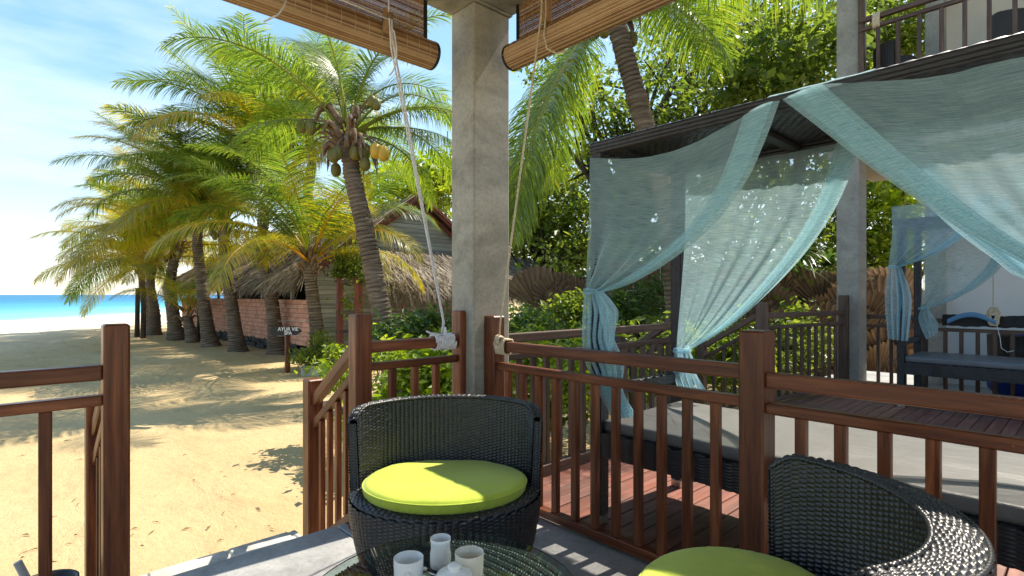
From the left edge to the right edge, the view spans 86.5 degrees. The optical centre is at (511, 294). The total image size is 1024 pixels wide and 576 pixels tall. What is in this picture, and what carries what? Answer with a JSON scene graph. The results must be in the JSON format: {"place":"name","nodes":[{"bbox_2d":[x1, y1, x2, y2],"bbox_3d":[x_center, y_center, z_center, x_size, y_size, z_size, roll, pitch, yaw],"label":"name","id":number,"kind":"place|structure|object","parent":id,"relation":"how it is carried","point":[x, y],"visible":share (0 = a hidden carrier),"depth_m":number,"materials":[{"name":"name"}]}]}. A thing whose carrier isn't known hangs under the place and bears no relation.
{"place":"outdoors","nodes":[
{"label":"outdoors","id":0,"kind":"place"},
{"bbox_2d":[0,295,223,320],"bbox_3d":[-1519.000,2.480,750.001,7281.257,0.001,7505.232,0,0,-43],"label":"sea","id":1,"kind":"structure","parent":0,"point":[22,307],"depth_m":111.50,"materials":[{"name":"liquid"}]},
{"bbox_2d":[0,300,791,575],"bbox_3d":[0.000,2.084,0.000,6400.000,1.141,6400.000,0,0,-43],"label":"sand beach","id":2,"kind":"structure","parent":0,"point":[181,393],"depth_m":5.54,"materials":[{"name":"beige sand"}]},
{"bbox_2d":[32,569,79,575],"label":"black tub","id":3,"kind":"object","parent":2,"relation":"on","point":[65,572],"visible":0.83,"depth_m":2.36,"materials":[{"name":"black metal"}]},
{"bbox_2d":[13,560,30,575],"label":"grey stick","id":4,"kind":"object","parent":3,"relation":"in","point":[20,568],"visible":1,"depth_m":2.21,"materials":[{"name":"concrete"}]},
{"bbox_2d":[26,176,217,326],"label":"coconut palm","id":5,"kind":"object","parent":2,"relation":"on","point":[142,284],"visible":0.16,"depth_m":23.59,"materials":[{"name":"green plant"}]},
{"bbox_2d":[134,288,139,336],"bbox_3d":[-13.531,0.754,19.637,0.167,1.972,0.170,0,0,-43],"label":"dark pole","id":6,"kind":"object","parent":2,"relation":"on","point":[137,317],"visible":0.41,"depth_m":19.58,"materials":[{"name":"brown wood"}]},
{"bbox_2d":[1,344,274,559],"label":"beach litter","id":7,"kind":"object","parent":2,"relation":"on","point":[258,508],"visible":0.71,"depth_m":3.53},
{"bbox_2d":[49,180,233,335],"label":"coconut palm","id":8,"kind":"object","parent":2,"relation":"on","point":[154,326],"visible":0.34,"depth_m":20.50,"materials":[{"name":"green plant"}]},
{"bbox_2d":[140,288,145,338],"bbox_3d":[-12.837,0.759,18.927,0.167,1.964,0.170,0,0,-43],"label":"dark pole","id":9,"kind":"object","parent":2,"relation":"on","point":[143,321],"visible":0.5,"depth_m":18.87,"materials":[{"name":"brown wood"}]},
{"bbox_2d":[48,144,255,340],"bbox_3d":[-11.347,-1.667,18.714,7.196,6.797,6.484,0,0,-43],"label":"coconut palm","id":10,"kind":"object","parent":2,"relation":"on","point":[175,331],"visible":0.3,"depth_m":18.07,"materials":[{"name":"green plant"}]},
{"bbox_2d":[108,258,247,342],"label":"coconut palm","id":11,"kind":"object","parent":2,"relation":"on","point":[191,334],"visible":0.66,"depth_m":17.27,"materials":[{"name":"green plant"}]},
{"bbox_2d":[48,79,312,347],"bbox_3d":[-9.095,-2.066,15.840,6.409,7.633,6.012,0,0,-11],"label":"coconut palm","id":12,"kind":"object","parent":2,"relation":"on","point":[209,336],"visible":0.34,"depth_m":15.40,"materials":[{"name":"green plant"}]},
{"bbox_2d":[197,306,200,340],"bbox_3d":[-10.253,0.809,17.852,0.167,1.864,0.170,0,0,-43],"label":"dark pole","id":13,"kind":"object","parent":2,"relation":"on","point":[198,329],"visible":0.09,"depth_m":17.78,"materials":[{"name":"brown wood"}]},
{"bbox_2d":[83,70,340,351],"bbox_3d":[-7.939,-1.926,14.943,6.154,7.316,6.218,0,0,-43],"label":"coconut palm","id":14,"kind":"object","parent":2,"relation":"on","point":[236,340],"visible":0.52,"depth_m":14.06,"materials":[{"name":"green plant"}]},
{"bbox_2d":[140,530,300,575],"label":"entrance step","id":15,"kind":"object","parent":2,"relation":"on","point":[172,570],"visible":0.26,"depth_m":2.84,"materials":[{"name":"concrete"}]},
{"bbox_2d":[84,383,100,575],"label":"stair railing","id":16,"kind":"object","parent":15,"relation":"on","point":[92,491],"visible":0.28,"depth_m":2.46,"materials":[{"name":"brown wood"}]},
{"bbox_2d":[182,298,309,357],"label":"terracotta wall","id":17,"kind":"structure","parent":2,"relation":"on","point":[254,319],"depth_m":15.81,"materials":[{"name":"brown brick"}]},
{"bbox_2d":[109,2,415,354],"bbox_3d":[-6.274,-2.526,14.354,6.975,8.496,6.808,0,0,-43],"label":"coconut palm","id":18,"kind":"object","parent":2,"relation":"on","point":[276,344],"visible":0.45,"depth_m":13.03,"materials":[{"name":"green plant"}]},
{"bbox_2d":[270,326,301,372],"bbox_3d":[-4.441,1.134,10.740,0.638,1.012,0.149,0,0,0],"label":"arrow sign","id":19,"kind":"object","parent":2,"relation":"on","point":[288,331],"visible":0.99,"depth_m":10.67,"materials":[{"name":"brown wood"}]},
{"bbox_2d":[144,126,439,345],"bbox_3d":[-4.472,-0.878,11.508,5.529,4.874,5.345,0,0,20],"label":"coconut palm","id":20,"kind":"object","parent":2,"relation":"on","point":[296,222],"visible":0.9,"depth_m":10.99,"materials":[{"name":"green plant"}]},
{"bbox_2d":[154,6,451,396],"bbox_3d":[-2.623,-1.542,8.690,4.724,6.311,3.486,0,0,-21],"label":"coconut palm","id":21,"kind":"object","parent":2,"relation":"on","point":[350,148],"visible":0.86,"depth_m":8.15,"materials":[{"name":"green plant"}]},
{"bbox_2d":[229,28,387,220],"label":"coconut palm","id":22,"kind":"object","parent":2,"relation":"on","point":[312,38],"visible":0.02,"depth_m":18.36,"materials":[{"name":"green plant"}]},
{"bbox_2d":[301,364,325,375],"bbox_3d":[-3.763,1.450,10.403,0.469,0.200,0.220,0,0,0],"label":"planter box","id":23,"kind":"object","parent":2,"relation":"on","point":[303,371],"visible":0.34,"depth_m":10.29,"materials":[{"name":"concrete"}]},
{"bbox_2d":[286,321,345,370],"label":"garden shrub","id":24,"kind":"object","parent":2,"relation":"on","point":[312,350],"visible":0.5,"depth_m":10.33,"materials":[{"name":"green plant"}]},
{"bbox_2d":[294,333,380,413],"bbox_3d":[-1.645,0.959,5.462,0.882,1.169,0.926,0,0,5],"label":"garden shrub","id":25,"kind":"object","parent":2,"relation":"on","point":[336,349],"visible":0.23,"depth_m":5.33,"materials":[{"name":"green plant"}]},
{"bbox_2d":[158,193,540,347],"bbox_3d":[-6.735,-0.632,19.972,8.731,4.384,17.247,0,0,-43],"label":"thatched hut","id":26,"kind":"object","parent":2,"relation":"on","point":[404,291],"visible":0.2,"depth_m":14.40,"materials":[{"name":"brown"}]},
{"bbox_2d":[295,237,448,347],"bbox_3d":[-2.568,0.151,11.234,4.640,2.778,1.672,0,0,28],"label":"vine arbour","id":27,"kind":"object","parent":2,"relation":"on","point":[344,268],"visible":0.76,"depth_m":11.59,"materials":[{"name":"green wood"}]},
{"bbox_2d":[330,302,451,383],"bbox_3d":[-1.589,0.803,7.662,1.957,1.482,1.301,0,0,-43],"label":"garden shrub","id":28,"kind":"object","parent":2,"relation":"on","point":[418,326],"visible":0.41,"depth_m":7.59,"materials":[{"name":"green plant"}]},
{"bbox_2d":[365,131,451,217],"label":"leafy tree","id":29,"kind":"object","parent":2,"relation":"on","point":[439,185],"visible":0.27,"depth_m":25.10,"materials":[{"name":"green plant"}]},
{"bbox_2d":[333,323,515,440],"bbox_3d":[-0.733,0.957,4.959,1.879,1.366,1.629,0,0,-43],"label":"garden shrub","id":30,"kind":"object","parent":2,"relation":"on","point":[425,380],"visible":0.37,"depth_m":4.90,"materials":[{"name":"green plant"}]},
{"bbox_2d":[426,327,451,355],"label":"garden shrub","id":31,"kind":"object","parent":2,"relation":"on","point":[440,333],"visible":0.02,"depth_m":5.55,"materials":[{"name":"green plant"}]},
{"bbox_2d":[509,297,584,345],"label":"garden shrub","id":32,"kind":"object","parent":2,"relation":"on","point":[532,317],"visible":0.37,"depth_m":7.40,"materials":[{"name":"green plant"}]},
{"bbox_2d":[443,135,659,276],"bbox_3d":[1.256,-1.964,18.637,6.137,7.047,7.654,0,0,-43],"label":"leafy tree","id":33,"kind":"object","parent":2,"relation":"on","point":[550,231],"visible":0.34,"depth_m":17.57,"materials":[{"name":"green plant"}]},
{"bbox_2d":[540,287,614,340],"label":"garden shrub","id":34,"kind":"object","parent":2,"relation":"on","point":[572,312],"visible":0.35,"depth_m":8.20,"materials":[{"name":"green plant"}]},
{"bbox_2d":[509,318,648,449],"bbox_3d":[0.377,0.862,5.088,1.757,1.370,1.950,0,0,-9],"label":"garden shrub","id":35,"kind":"object","parent":2,"relation":"on","point":[577,341],"visible":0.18,"depth_m":4.75,"materials":[{"name":"green plant"}]},
{"bbox_2d":[580,267,701,339],"bbox_3d":[2.652,0.523,10.019,1.807,2.065,4.224,0,0,32],"label":"garden shrub","id":36,"kind":"object","parent":2,"relation":"on","point":[632,308],"visible":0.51,"depth_m":8.84,"materials":[{"name":"green plant"}]},
{"bbox_2d":[571,311,729,406],"bbox_3d":[1.801,0.880,6.773,1.548,1.356,2.932,0,0,42],"label":"garden shrub","id":37,"kind":"object","parent":2,"relation":"on","point":[689,329],"visible":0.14,"depth_m":6.61,"materials":[{"name":"green plant"}]},
{"bbox_2d":[511,0,793,260],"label":"leafy tree","id":38,"kind":"object","parent":2,"relation":"on","point":[641,186],"visible":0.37,"depth_m":12.33,"materials":[{"name":"green plant"}]},
{"bbox_2d":[509,0,835,402],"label":"coconut palm","id":39,"kind":"object","parent":2,"relation":"on","point":[552,96],"visible":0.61,"depth_m":7.66,"materials":[{"name":"green plant"}]},
{"bbox_2d":[509,257,924,376],"bbox_3d":[3.903,0.538,10.470,8.255,2.588,0.693,0,0,8],"label":"leaf fence","id":40,"kind":"object","parent":2,"relation":"on","point":[531,285],"visible":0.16,"depth_m":10.38,"materials":[{"name":"brown"}]},
{"bbox_2d":[760,237,836,276],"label":"spiky plant","id":41,"kind":"object","parent":40,"relation":"on","point":[803,256],"visible":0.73,"depth_m":10.06,"materials":[{"name":"green plant"}]},
{"bbox_2d":[796,248,836,279],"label":"spiky plant","id":42,"kind":"object","parent":40,"relation":"on","point":[832,258],"visible":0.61,"depth_m":10.29,"materials":[{"name":"green plant"}]},
{"bbox_2d":[509,237,924,311],"bbox_3d":[4.820,0.178,14.268,12.846,3.000,9.221,0,0,22],"label":"fence","id":43,"kind":"object","parent":2,"relation":"on","point":[566,267],"visible":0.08,"depth_m":11.92,"materials":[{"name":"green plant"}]},
{"bbox_2d":[687,303,791,400],"bbox_3d":[2.871,0.828,7.373,1.832,1.460,1.682,0,0,-43],"label":"garden shrub","id":44,"kind":"object","parent":2,"relation":"on","point":[704,325],"visible":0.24,"depth_m":7.19,"materials":[{"name":"green plant"}]},
{"bbox_2d":[583,153,912,274],"bbox_3d":[6.680,-1.423,14.072,9.881,6.258,6.517,0,0,-43],"label":"leafy tree","id":45,"kind":"object","parent":2,"relation":"on","point":[719,226],"visible":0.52,"depth_m":12.75,"materials":[{"name":"green plant"}]},
{"bbox_2d":[603,0,909,266],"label":"leafy tree","id":46,"kind":"object","parent":2,"relation":"on","point":[869,10],"visible":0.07,"depth_m":15.52,"materials":[{"name":"green plant"}]},
{"bbox_2d":[669,0,895,268],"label":"leafy tree","id":47,"kind":"object","parent":2,"relation":"on","point":[791,67],"visible":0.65,"depth_m":9.87,"materials":[{"name":"green plant"}]},
{"bbox_2d":[543,370,1023,575],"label":"deck","id":48,"kind":"structure","parent":2,"relation":"on","point":[730,500],"depth_m":3.33,"materials":[{"name":"brown wood"}]},
{"bbox_2d":[543,458,589,476],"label":"deck fascia","id":49,"kind":"structure","parent":48,"relation":"attached to","point":[564,468],"depth_m":3.72,"materials":[{"name":"brown wood"}]},
{"bbox_2d":[509,323,670,471],"bbox_3d":[0.726,0.820,4.088,2.102,1.360,0.090,0,0,-43],"label":"wooden railing","id":50,"kind":"object","parent":48,"relation":"attached to","point":[549,335],"visible":0.27,"depth_m":3.79,"materials":[{"name":"brown wood"}]},
{"bbox_2d":[613,318,670,413],"bbox_3d":[1.217,0.954,5.036,0.090,1.492,0.633,0,0,-43],"label":"stair railing","id":51,"kind":"object","parent":50,"relation":"attached to","point":[652,334],"visible":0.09,"depth_m":5.00,"materials":[{"name":"brown wood"}]},
{"bbox_2d":[755,295,848,401],"bbox_3d":[3.425,0.755,6.335,1.905,1.490,0.112,0,0,-34],"label":"wooden railing","id":52,"kind":"object","parent":48,"relation":"on","point":[762,315],"visible":0.69,"depth_m":6.37,"materials":[{"name":"brown wood"}]},
{"bbox_2d":[697,314,754,408],"bbox_3d":[2.415,0.954,6.113,0.090,1.493,0.692,0,0,-43],"label":"stair railing","id":53,"kind":"object","parent":52,"relation":"attached to","point":[702,351],"visible":0.45,"depth_m":6.13,"materials":[{"name":"brown wood"}]},
{"bbox_2d":[590,31,1023,571],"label":"daybed","id":54,"kind":"object","parent":48,"relation":"on","point":[960,478],"visible":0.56,"depth_m":2.41,"materials":[{"name":"dark wood"},{"name":"black metal"},{"name":"grey fabric"}]},
{"bbox_2d":[582,101,779,417],"bbox_3d":[0.699,-0.074,2.509,0.122,1.389,1.009,0,0,-38],"label":"drape","id":55,"kind":"object","parent":54,"relation":"hanging from","point":[608,343],"visible":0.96,"depth_m":2.64,"materials":[{"name":"teal fabric"}]},
{"bbox_2d":[672,141,860,389],"bbox_3d":[1.322,-0.068,2.987,0.133,1.372,1.028,0,0,-38],"label":"drape","id":56,"kind":"object","parent":54,"relation":"hanging from","point":[688,350],"visible":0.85,"depth_m":2.97,"materials":[{"name":"teal fabric"}]},
{"bbox_2d":[767,59,1023,262],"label":"drape","id":57,"kind":"object","parent":54,"relation":"hanging from","point":[1018,249],"visible":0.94,"depth_m":1.74,"materials":[{"name":"teal fabric"}]},
{"bbox_2d":[879,105,1023,278],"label":"drape","id":58,"kind":"object","parent":54,"relation":"hanging from","point":[899,140],"visible":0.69,"depth_m":2.31,"materials":[{"name":"teal fabric"}]},
{"bbox_2d":[896,209,1023,407],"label":"daybed","id":59,"kind":"object","parent":48,"relation":"on","point":[919,363],"visible":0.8,"depth_m":5.66,"materials":[{"name":"dark wood"},{"name":"black metal"},{"name":"slate grey fabric"}]},
{"bbox_2d":[885,196,994,340],"bbox_3d":[4.305,-0.230,5.515,0.135,1.444,0.880,0,0,-37],"label":"drape","id":60,"kind":"object","parent":59,"relation":"hanging from","point":[949,243],"visible":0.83,"depth_m":5.70,"materials":[{"name":"teal fabric"}]},
{"bbox_2d":[918,200,1010,338],"bbox_3d":[4.941,-0.239,5.982,0.129,1.505,0.804,0,0,-37],"label":"drape","id":61,"kind":"object","parent":59,"relation":"hanging from","point":[982,276],"visible":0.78,"depth_m":6.02,"materials":[{"name":"teal fabric"}]},
{"bbox_2d":[737,295,832,392],"bbox_3d":[4.454,0.778,8.722,2.317,1.550,1.611,0,0,-25],"label":"garden shrub","id":62,"kind":"object","parent":2,"relation":"on","point":[798,320],"visible":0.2,"depth_m":8.65,"materials":[{"name":"green plant"}]},
{"bbox_2d":[837,0,865,380],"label":"concrete pillar","id":63,"kind":"structure","parent":2,"relation":"on","point":[851,244],"depth_m":6.92,"materials":[{"name":"grey concrete"}]},
{"bbox_2d":[827,0,1023,181],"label":"balcony","id":64,"kind":"structure","parent":63,"relation":"attached to","point":[968,22],"depth_m":6.72,"materials":[{"name":"concrete"}]},
{"bbox_2d":[872,11,881,29],"bbox_3d":[4.460,-3.351,6.653,0.117,0.196,0.094,0,0,-43],"label":"rope tie","id":65,"kind":"object","parent":64,"relation":"attached to","point":[876,20],"visible":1,"depth_m":6.62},
{"bbox_2d":[873,40,915,68],"bbox_3d":[4.979,-2.778,6.904,0.792,0.746,0.659,0,0,-37],"label":"tub chair","id":66,"kind":"object","parent":64,"relation":"on","point":[887,54],"visible":0.3,"depth_m":6.76,"materials":[{"name":"wicker"}]},
{"bbox_2d":[992,8,1023,39],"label":"tub chair","id":67,"kind":"object","parent":64,"relation":"on","point":[1001,23],"visible":0.16,"depth_m":6.00,"materials":[{"name":"wicker"}]},
{"bbox_2d":[808,172,924,277],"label":"leafy tree","id":68,"kind":"object","parent":2,"relation":"on","point":[889,195],"visible":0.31,"depth_m":12.46,"materials":[{"name":"green plant"}]},
{"bbox_2d":[829,0,924,219],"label":"leafy tree","id":69,"kind":"object","parent":2,"relation":"on","point":[909,41],"visible":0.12,"depth_m":15.09,"materials":[{"name":"green plant"}]},
{"bbox_2d":[925,0,945,385],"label":"concrete pillar","id":70,"kind":"structure","parent":2,"relation":"on","point":[935,342],"depth_m":7.20,"materials":[{"name":"grey concrete"}]},
{"bbox_2d":[173,517,649,575],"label":"terrace floor","id":71,"kind":"structure","parent":0,"point":[324,551],"depth_m":2.48,"materials":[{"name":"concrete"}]},
{"bbox_2d":[0,323,129,575],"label":"wooden railing","id":72,"kind":"object","parent":71,"relation":"on","point":[111,372],"visible":1,"depth_m":2.03,"materials":[{"name":"brown wood"}]},
{"bbox_2d":[349,310,465,528],"bbox_3d":[-0.554,0.647,2.988,0.698,1.105,0.090,0,0,-43],"label":"wooden railing","id":73,"kind":"object","parent":71,"relation":"on","point":[363,346],"visible":0.49,"depth_m":2.89,"materials":[{"name":"brown wood"}]},
{"bbox_2d":[303,346,348,535],"bbox_3d":[-1.001,0.977,3.022,0.090,1.447,0.593,0,0,-43],"label":"stair railing","id":74,"kind":"object","parent":73,"relation":"attached to","point":[317,472],"visible":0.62,"depth_m":3.08,"materials":[{"name":"brown wood"}]},
{"bbox_2d":[347,394,542,560],"bbox_3d":[-0.269,0.827,2.220,0.792,0.746,0.659,0,0,-3],"label":"tub chair","id":75,"kind":"object","parent":71,"relation":"on","point":[502,430],"visible":0.69,"depth_m":2.28,"materials":[{"name":"wicker"}]},
{"bbox_2d":[362,460,526,514],"bbox_3d":[-0.265,0.751,2.170,0.603,0.070,0.579,0,0,-43],"label":"seat cushion","id":76,"kind":"object","parent":75,"relation":"on","point":[436,487],"visible":1,"depth_m":2.05,"materials":[{"name":"fabric"}]},
{"bbox_2d":[323,533,572,575],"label":"coffee table","id":77,"kind":"object","parent":71,"relation":"on","point":[501,560],"visible":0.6,"depth_m":1.46,"materials":[{"name":"wicker"}]},
{"bbox_2d":[423,566,435,575],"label":"tea spoon","id":78,"kind":"object","parent":77,"relation":"on","point":[425,569],"visible":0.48,"depth_m":1.35,"materials":[{"name":"metal"}]},
{"bbox_2d":[430,533,450,570],"bbox_3d":[-0.184,0.661,1.399,0.054,0.077,0.054,0,0,-9],"label":"creamer jug","id":79,"kind":"object","parent":77,"relation":"on","point":[440,554],"visible":0.94,"depth_m":1.38,"materials":[{"name":"white ceramic"}]},
{"bbox_2d":[436,561,471,575],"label":"sugar pot","id":80,"kind":"object","parent":77,"relation":"on","point":[454,568],"visible":1,"depth_m":1.25,"materials":[{"name":"white ceramic"}]},
{"bbox_2d":[455,545,483,575],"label":"tea cup","id":81,"kind":"object","parent":77,"relation":"on","point":[471,557],"visible":0.82,"depth_m":1.31,"materials":[{"name":"beige ceramic"}]},
{"bbox_2d":[452,2,508,396],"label":"concrete pillar","id":82,"kind":"structure","parent":71,"relation":"on","point":[480,156],"depth_m":3.22,"materials":[{"name":"grey concrete"}]},
{"bbox_2d":[427,0,534,18],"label":"terrace roof","id":83,"kind":"structure","parent":82,"relation":"on","point":[506,8],"depth_m":3.20,"materials":[{"name":"concrete"}]},
{"bbox_2d":[222,0,440,70],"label":"bamboo blind","id":84,"kind":"object","parent":83,"relation":"hanging from","point":[345,22],"visible":0.96,"depth_m":2.81,"materials":[{"name":"brown wood"}]},
{"bbox_2d":[382,7,393,33],"bbox_3d":[-0.644,-1.415,2.818,0.044,0.120,0.060,0,0,-43],"label":"cord cleat","id":85,"kind":"object","parent":84,"relation":"attached to","point":[387,14],"visible":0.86,"depth_m":2.80,"materials":[{"name":"brown wood"}]},
{"bbox_2d":[263,0,456,350],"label":"white cord","id":86,"kind":"object","parent":83,"relation":"hanging from","point":[445,340],"visible":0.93,"depth_m":2.94,"materials":[{"name":"white fabric"}]},
{"bbox_2d":[493,0,567,354],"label":"natural rope","id":87,"kind":"object","parent":83,"relation":"hanging from","point":[499,342],"visible":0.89,"depth_m":3.00,"materials":[{"name":"beige fabric"}]},
{"bbox_2d":[501,0,676,70],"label":"bamboo blind","id":88,"kind":"object","parent":83,"relation":"hanging from","point":[584,21],"visible":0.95,"depth_m":2.85,"materials":[{"name":"brown wood"}]},
{"bbox_2d":[541,0,550,24],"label":"cord cleat","id":89,"kind":"object","parent":88,"relation":"attached to","point":[548,17],"visible":0.77,"depth_m":2.90,"materials":[{"name":"brown wood"}]},
{"bbox_2d":[484,315,774,562],"bbox_3d":[0.424,0.662,2.644,0.118,1.075,1.609,0,0,-43],"label":"wooden railing","id":90,"kind":"object","parent":71,"relation":"on","point":[749,371],"visible":0.74,"depth_m":2.38,"materials":[{"name":"brown wood"}]},
{"bbox_2d":[767,454,996,575],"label":"tub chair","id":91,"kind":"object","parent":71,"relation":"on","point":[828,517],"visible":0.95,"depth_m":1.37,"materials":[{"name":"wicker"}]},
{"bbox_2d":[639,546,815,575],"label":"seat cushion","id":92,"kind":"object","parent":91,"relation":"on","point":[711,561],"visible":1,"depth_m":1.46,"materials":[{"name":"fabric"}]},
{"bbox_2d":[765,372,1023,575],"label":"wooden railing","id":93,"kind":"object","parent":71,"relation":"on","point":[989,444],"visible":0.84,"depth_m":1.70,"materials":[{"name":"brown wood"}]},
{"bbox_2d":[0,0,924,294],"label":"sky","id":94,"kind":"structure","parent":0,"point":[59,59],"materials":[{"name":"blue"}]},
{"bbox_2d":[756,250,829,282],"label":"spiky plant","id":95,"kind":"object","parent":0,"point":[782,258],"visible":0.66,"depth_m":9.62,"materials":[{"name":"green plant"}]},
{"bbox_2d":[825,371,991,393],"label":"terrace","id":96,"kind":"structure","parent":0,"point":[871,376],"depth_m":7.41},
{"bbox_2d":[866,302,927,386],"bbox_3d":[4.864,0.650,6.984,0.100,1.100,0.760,0,0,-43],"label":"wooden railing","id":97,"kind":"object","parent":96,"relation":"on","point":[924,345],"visible":0.34,"depth_m":6.98,"materials":[{"name":"brown wood"}]},
{"bbox_2d":[930,318,1023,395],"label":"wooden railing","id":98,"kind":"object","parent":96,"relation":"on","point":[977,332],"visible":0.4,"depth_m":6.10,"materials":[{"name":"brown wood"}]},
{"bbox_2d":[947,312,995,324],"bbox_3d":[5.148,0.270,6.099,0.041,0.140,0.423,0,0,-43],"label":"blue towel","id":99,"kind":"object","parent":98,"relation":"hanging from","point":[970,314],"visible":1,"depth_m":6.09,"materials":[{"name":"blue fabric"}]},
{"bbox_2d":[942,314,1023,327],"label":"draped cloth","id":100,"kind":"object","parent":98,"relation":"on","point":[1011,321],"visible":0.82,"depth_m":6.05,"materials":[{"name":"fabric"}]},
{"bbox_2d":[986,141,1013,351],"bbox_3d":[5.326,-0.537,5.939,0.076,2.326,0.233,0,0,-43],"label":"rope coil","id":101,"kind":"object","parent":98,"relation":"hanging from","point":[995,310],"visible":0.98,"depth_m":5.96,"materials":[{"name":"beige fabric"}]},
{"bbox_2d":[946,162,1023,386],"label":"wall","id":102,"kind":"structure","parent":96,"relation":"on","point":[1008,293],"depth_m":7.09,"materials":[{"name":"white paint"}]},
{"bbox_2d":[986,333,1023,357],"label":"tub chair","id":103,"kind":"object","parent":96,"relation":"on","point":[1019,344],"visible":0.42,"depth_m":6.10,"materials":[{"name":"wicker"}]},
{"bbox_2d":[986,334,1023,396],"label":"bean bag","id":104,"kind":"object","parent":96,"relation":"on","point":[1003,388],"visible":0.13,"depth_m":6.09,"materials":[{"name":"blue fabric"}]},
{"bbox_3d":[-0.247,0.694,1.285,0.116,0.011,0.116,0,0,-43],"label":"saucer","id":105,"kind":"object","parent":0,"visible":0},
{"bbox_2d":[393,550,422,575],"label":"tea cup","id":106,"kind":"object","parent":105,"relation":"on","point":[408,563],"visible":1,"depth_m":1.28,"materials":[{"name":"white ceramic"}]}
]}

